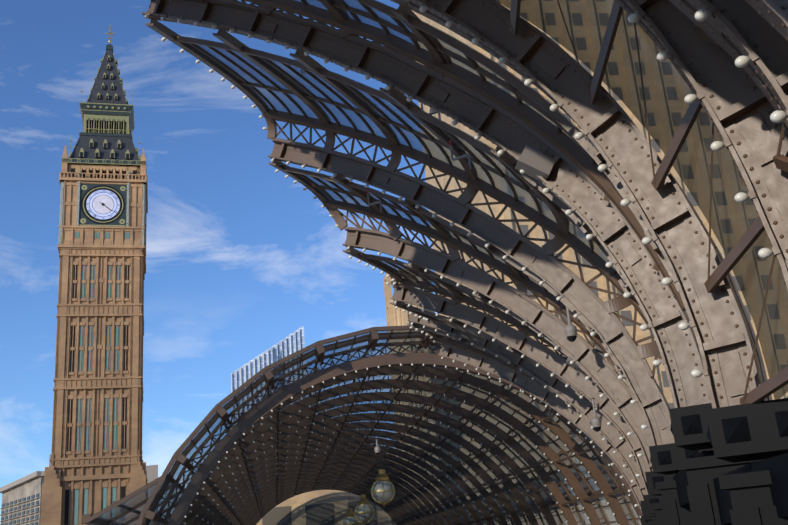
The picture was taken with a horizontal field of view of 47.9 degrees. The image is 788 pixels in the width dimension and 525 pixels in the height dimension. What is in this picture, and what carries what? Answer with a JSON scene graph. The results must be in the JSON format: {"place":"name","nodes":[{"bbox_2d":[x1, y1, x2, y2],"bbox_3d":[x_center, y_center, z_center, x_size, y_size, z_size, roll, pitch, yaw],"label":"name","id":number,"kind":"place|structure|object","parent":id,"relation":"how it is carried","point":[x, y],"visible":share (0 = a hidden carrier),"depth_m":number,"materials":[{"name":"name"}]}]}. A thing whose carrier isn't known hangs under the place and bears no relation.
{"place":"outdoors","nodes":[
{"label":"outdoors","id":0,"kind":"place"},
{"bbox_2d":[1,476,43,524],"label":"highrise","id":1,"kind":"structure","parent":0,"point":[30,488],"depth_m":486.86,"materials":[{"name":"beige concrete"}]},
{"bbox_2d":[0,493,40,524],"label":"building windows","id":2,"kind":"structure","parent":1,"relation":"in","point":[23,512],"depth_m":486.22,"materials":[{"name":"grey glass"}]},
{"bbox_2d":[0,465,157,524],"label":"highrise trim","id":3,"kind":"structure","parent":1,"relation":"attached to","point":[152,472],"depth_m":477.33,"materials":[{"name":"white concrete"}]},
{"bbox_2d":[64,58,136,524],"bbox_3d":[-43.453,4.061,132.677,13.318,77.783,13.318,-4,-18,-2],"label":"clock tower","id":4,"kind":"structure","parent":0,"point":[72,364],"depth_m":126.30,"materials":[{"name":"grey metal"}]},
{"bbox_2d":[0,0,436,523],"label":"sky","id":5,"kind":"structure","parent":0,"point":[240,257],"materials":[{"name":"blue"}]},
{"bbox_2d":[232,325,304,391],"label":"glass tower","id":6,"kind":"structure","parent":0,"point":[290,345],"depth_m":432.58,"materials":[{"name":"white"}]},
{"bbox_2d":[231,329,300,392],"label":"glass tower fins","id":7,"kind":"object","parent":6,"relation":"attached to","point":[259,363],"visible":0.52,"depth_m":429.27,"materials":[{"name":"glass"}]},
{"bbox_2d":[343,469,394,524],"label":"frames","id":8,"kind":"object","parent":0,"point":[382,476],"visible":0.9,"depth_m":51.72,"materials":[{"name":"metal"}]},
{"bbox_2d":[343,480,393,524],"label":"globe lamps","id":9,"kind":"object","parent":8,"relation":"in","point":[379,496],"visible":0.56,"depth_m":43.00,"materials":[{"name":"white glass"}]},
{"bbox_2d":[640,362,787,524],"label":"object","id":10,"kind":"structure","parent":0,"point":[727,465],"depth_m":8.56,"materials":[{"name":"black metal"}]},
{"label":"ground","id":11,"kind":"structure","parent":0,"visible":0},
{"bbox_2d":[40,145,147,524],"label":"clock tower","id":12,"kind":"structure","parent":11,"relation":"on","point":[96,468],"depth_m":124.02,"materials":[{"name":"beige stone"}]},
{"bbox_2d":[74,232,129,523],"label":"tower windows","id":13,"kind":"structure","parent":12,"relation":"attached to","point":[88,432],"depth_m":122.72,"materials":[{"name":"glass"}]},
{"bbox_2d":[58,172,146,244],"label":"pilasters","id":14,"kind":"object","parent":12,"relation":"attached to","point":[144,212],"visible":0.31,"depth_m":130.62,"materials":[{"name":"stone"}]},
{"bbox_2d":[92,195,113,213],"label":"clock face","id":15,"kind":"object","parent":12,"relation":"attached to","point":[107,201],"visible":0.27,"depth_m":130.83},
{"bbox_2d":[81,185,124,223],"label":"ring","id":16,"kind":"object","parent":12,"relation":"attached to","point":[103,204],"depth_m":130.81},
{"bbox_2d":[61,24,146,225],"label":"roof ornament","id":17,"kind":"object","parent":12,"relation":"attached to","point":[108,118],"visible":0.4,"depth_m":137.38,"materials":[{"name":"metal"}]},
{"bbox_2d":[62,45,146,225],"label":"tower trim","id":18,"kind":"structure","parent":12,"relation":"attached to","point":[128,110],"depth_m":135.78,"materials":[{"name":"green metal"}]},
{"bbox_2d":[70,44,139,160],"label":"tower roof","id":19,"kind":"structure","parent":12,"relation":"on","point":[83,141],"depth_m":137.07,"materials":[{"name":"grey metal"}]},
{"bbox_2d":[82,325,638,524],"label":"arched roof framework","id":20,"kind":"object","parent":11,"relation":"on","point":[319,351],"visible":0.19,"depth_m":35.77,"materials":[{"name":"brown metal"}]},
{"bbox_2d":[93,329,640,524],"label":"ribs","id":21,"kind":"object","parent":20,"relation":"attached to","point":[146,494],"visible":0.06,"depth_m":43.32,"materials":[{"name":"metal"}]},
{"bbox_2d":[153,341,642,524],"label":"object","id":22,"kind":"structure","parent":20,"relation":"attached to","point":[335,464],"depth_m":47.71,"materials":[{"name":"metal"}]},
{"bbox_2d":[183,363,640,524],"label":"light bulbs","id":23,"kind":"object","parent":22,"relation":"attached to","point":[382,445],"visible":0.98,"depth_m":42.34,"materials":[{"name":"white glass"}]},
{"bbox_2d":[142,0,787,511],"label":"canopy arch ribs","id":24,"kind":"object","parent":11,"relation":"on","point":[722,76],"visible":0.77,"depth_m":12.35,"materials":[{"name":"metal"}]},
{"bbox_2d":[182,0,614,343],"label":"glass roof panels","id":25,"kind":"object","parent":24,"relation":"attached to","point":[524,196],"visible":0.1,"depth_m":17.98,"materials":[{"name":"blue glass"}]},
{"bbox_2d":[301,73,600,452],"bbox_3d":[2.082,1.602,24.535,7.422,6.794,25.117,-4,-18,-2],"label":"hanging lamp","id":26,"kind":"object","parent":24,"relation":"on","point":[533,163],"visible":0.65,"depth_m":12.46,"materials":[{"name":"grey"}]},
{"bbox_2d":[375,335,600,454],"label":"equipment domes","id":27,"kind":"structure","parent":26,"relation":"attached to","point":[573,339],"depth_m":17.79,"materials":[{"name":"black metal"}]},
{"bbox_2d":[142,0,787,400],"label":"rivets","id":28,"kind":"object","parent":24,"relation":"attached to","point":[784,6],"visible":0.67,"depth_m":9.23,"materials":[{"name":"metal"}]},
{"bbox_2d":[145,5,787,506],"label":"light bulbs","id":29,"kind":"object","parent":24,"relation":"attached to","point":[719,145],"visible":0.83,"depth_m":11.35,"materials":[{"name":"white glass"}]},
{"bbox_2d":[148,0,787,505],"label":"steel roof framework","id":30,"kind":"object","parent":24,"relation":"attached to","point":[754,130],"visible":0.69,"depth_m":15.58,"materials":[{"name":"metal"}]},
{"bbox_2d":[495,0,787,399],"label":"glass panels","id":31,"kind":"object","parent":24,"relation":"attached to","point":[667,90],"visible":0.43,"depth_m":8.81,"materials":[{"name":"brown glass"}]},
{"bbox_2d":[256,4,787,524],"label":"stone hotel","id":32,"kind":"object","parent":11,"relation":"on","point":[338,498],"visible":0.08,"depth_m":113.49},
{"bbox_2d":[262,16,787,524],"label":"building windows","id":33,"kind":"structure","parent":32,"relation":"in","point":[318,514],"depth_m":100.03,"materials":[{"name":"white glass"}]}
]}

